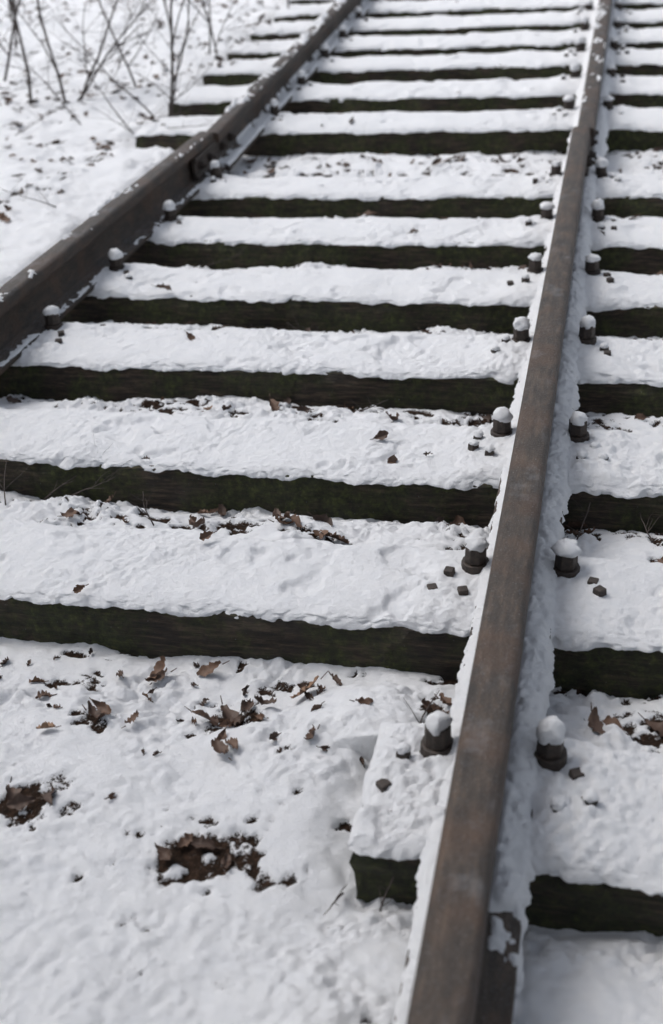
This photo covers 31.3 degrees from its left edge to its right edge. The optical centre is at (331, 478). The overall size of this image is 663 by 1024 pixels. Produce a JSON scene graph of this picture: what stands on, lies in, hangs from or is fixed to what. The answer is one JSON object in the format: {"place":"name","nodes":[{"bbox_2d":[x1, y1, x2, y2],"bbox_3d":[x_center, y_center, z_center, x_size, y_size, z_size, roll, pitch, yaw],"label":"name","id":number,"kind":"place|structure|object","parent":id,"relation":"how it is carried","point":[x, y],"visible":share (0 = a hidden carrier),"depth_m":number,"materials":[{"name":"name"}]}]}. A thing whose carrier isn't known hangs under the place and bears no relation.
{"place":"outdoors","nodes":[
{"label":"outdoors","id":0,"kind":"place"},
{"bbox_2d":[0,0,662,1023],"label":"snow ground","id":1,"kind":"structure","parent":0,"point":[108,914],"depth_m":1.91,"materials":[{"name":"white snow"}]},
{"bbox_2d":[0,0,19,80],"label":"bare sapling","id":2,"kind":"object","parent":1,"relation":"on","point":[10,49],"visible":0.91,"depth_m":6.76,"materials":[{"name":"brown plant"}]},
{"bbox_2d":[8,0,12,21],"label":"bare sapling","id":3,"kind":"object","parent":1,"relation":"on","point":[10,11],"visible":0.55,"depth_m":8.29,"materials":[{"name":"plant"}]},
{"bbox_2d":[13,0,16,48],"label":"bare sapling","id":4,"kind":"object","parent":1,"relation":"on","point":[15,31],"visible":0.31,"depth_m":7.55,"materials":[{"name":"plant"}]},
{"bbox_2d":[10,0,32,104],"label":"bare sapling","id":5,"kind":"object","parent":1,"relation":"on","point":[24,56],"visible":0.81,"depth_m":6.27,"materials":[{"name":"brown plant"}]},
{"bbox_2d":[5,0,65,102],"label":"bare sapling","id":6,"kind":"object","parent":1,"relation":"on","point":[53,61],"visible":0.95,"depth_m":6.33,"materials":[{"name":"brown plant"}]},
{"bbox_2d":[2,27,80,124],"bbox_3d":[-1.376,-1.911,5.718,0.387,0.535,0.480,15,35,30],"label":"bare sapling","id":7,"kind":"object","parent":1,"relation":"on","point":[39,76],"visible":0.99,"depth_m":5.85,"materials":[{"name":"brown plant"}]},
{"bbox_2d":[25,19,135,137],"bbox_3d":[-1.124,-1.886,5.572,0.330,0.645,0.459,18,36,35],"label":"bare sapling","id":8,"kind":"object","parent":1,"relation":"on","point":[130,130],"visible":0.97,"depth_m":5.62,"materials":[{"name":"brown plant"}]},
{"bbox_2d":[37,0,163,117],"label":"bare sapling","id":9,"kind":"object","parent":1,"relation":"on","point":[138,101],"visible":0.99,"depth_m":5.69,"materials":[{"name":"brown plant"}]},
{"bbox_2d":[71,0,150,99],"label":"bare sapling","id":10,"kind":"object","parent":1,"relation":"on","point":[95,63],"visible":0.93,"depth_m":6.32,"materials":[{"name":"brown plant"}]},
{"bbox_2d":[77,0,165,101],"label":"bare sapling","id":11,"kind":"object","parent":1,"relation":"on","point":[103,60],"visible":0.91,"depth_m":6.19,"materials":[{"name":"brown plant"}]},
{"bbox_2d":[98,0,158,86],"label":"bare sapling","id":12,"kind":"object","parent":1,"relation":"on","point":[128,68],"visible":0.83,"depth_m":6.42,"materials":[{"name":"brown plant"}]},
{"bbox_2d":[163,0,169,28],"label":"bare sapling","id":13,"kind":"object","parent":1,"relation":"on","point":[166,9],"visible":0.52,"depth_m":7.47,"materials":[{"name":"plant"}]},
{"bbox_2d":[123,0,216,116],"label":"bare sapling","id":14,"kind":"object","parent":1,"relation":"on","point":[174,99],"visible":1,"depth_m":5.71,"materials":[{"name":"brown plant"}]},
{"bbox_2d":[154,0,205,116],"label":"bare sapling","id":15,"kind":"object","parent":1,"relation":"on","point":[172,36],"visible":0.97,"depth_m":5.63,"materials":[{"name":"brown plant"}]},
{"bbox_2d":[187,0,210,54],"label":"bare sapling","id":16,"kind":"object","parent":1,"relation":"on","point":[208,23],"visible":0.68,"depth_m":6.96,"materials":[{"name":"brown plant"}]},
{"bbox_2d":[201,0,253,55],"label":"bare sapling","id":17,"kind":"object","parent":1,"relation":"on","point":[215,45],"visible":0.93,"depth_m":6.46,"materials":[{"name":"brown plant"}]},
{"bbox_2d":[0,519,662,699],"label":"railway sleeper","id":18,"kind":"object","parent":1,"relation":"on","point":[152,593],"visible":0.91,"depth_m":2.19,"materials":[{"name":"wood"}]},
{"bbox_2d":[0,407,662,533],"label":"railway sleeper","id":19,"kind":"object","parent":1,"relation":"on","point":[342,470],"visible":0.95,"depth_m":2.66,"materials":[{"name":"wood"}]},
{"bbox_2d":[0,305,662,417],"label":"railway sleeper","id":20,"kind":"object","parent":1,"relation":"on","point":[58,360],"visible":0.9,"depth_m":3.14,"materials":[{"name":"wood"}]},
{"bbox_2d":[0,131,224,374],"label":"steel rail","id":21,"kind":"object","parent":20,"relation":"on","point":[63,274],"visible":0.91,"depth_m":3.78,"materials":[{"name":"brown metal"}]},
{"bbox_2d":[392,126,596,1023],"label":"steel rail","id":22,"kind":"object","parent":20,"relation":"on","point":[475,876],"visible":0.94,"depth_m":1.75,"materials":[{"name":"brown metal"}]},
{"bbox_2d":[0,0,662,914],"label":"fallen leaves","id":23,"kind":"object","parent":1,"relation":"on","point":[16,798],"depth_m":2.43,"materials":[{"name":"brown plant"}]},
{"bbox_2d":[290,0,427,4],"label":"railway sleeper","id":24,"kind":"object","parent":1,"relation":"on","point":[305,2],"visible":0.07,"depth_m":7.81,"materials":[{"name":"wood"}]},
{"bbox_2d":[60,248,662,338],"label":"railway sleeper","id":25,"kind":"object","parent":1,"relation":"on","point":[499,301],"visible":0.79,"depth_m":3.57,"materials":[{"name":"wood"}]},
{"bbox_2d":[123,198,662,275],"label":"railway sleeper","id":26,"kind":"object","parent":1,"relation":"on","point":[388,243],"visible":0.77,"depth_m":4.01,"materials":[{"name":"wood"}]},
{"bbox_2d":[133,95,662,156],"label":"railway sleeper","id":27,"kind":"object","parent":1,"relation":"on","point":[486,132],"visible":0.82,"depth_m":5.22,"materials":[{"name":"wood"}]},
{"bbox_2d":[191,0,370,180],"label":"steel rail","id":28,"kind":"object","parent":27,"relation":"on","point":[236,128],"visible":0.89,"depth_m":5.55,"materials":[{"name":"metal"}]},
{"bbox_2d":[565,0,618,176],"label":"steel rail","id":29,"kind":"object","parent":27,"relation":"on","point":[591,109],"visible":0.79,"depth_m":5.25,"materials":[{"name":"metal"}]},
{"bbox_2d":[166,62,662,116],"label":"railway sleeper","id":30,"kind":"object","parent":1,"relation":"on","point":[498,94],"visible":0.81,"depth_m":5.66,"materials":[{"name":"wood"}]},
{"bbox_2d":[176,157,662,219],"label":"railway sleeper","id":31,"kind":"object","parent":1,"relation":"on","point":[621,195],"visible":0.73,"depth_m":4.47,"materials":[{"name":"wood"}]},
{"bbox_2d":[201,36,662,85],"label":"railway sleeper","id":32,"kind":"object","parent":1,"relation":"on","point":[518,65],"visible":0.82,"depth_m":6.09,"materials":[{"name":"wood"}]},
{"bbox_2d":[226,16,662,60],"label":"railway sleeper","id":33,"kind":"object","parent":1,"relation":"on","point":[470,42],"visible":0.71,"depth_m":6.44,"materials":[{"name":"wood"}]},
{"bbox_2d":[249,0,662,40],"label":"railway sleeper","id":34,"kind":"object","parent":1,"relation":"on","point":[553,21],"visible":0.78,"depth_m":6.83,"materials":[{"name":"wood"}]},
{"bbox_2d":[272,0,662,21],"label":"railway sleeper","id":35,"kind":"object","parent":1,"relation":"on","point":[379,9],"visible":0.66,"depth_m":7.22,"materials":[{"name":"wood"}]},
{"bbox_2d":[348,710,662,936],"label":"railway sleeper","id":36,"kind":"object","parent":1,"relation":"on","point":[595,829],"visible":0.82,"depth_m":1.66,"materials":[{"name":"wood"}]}
]}

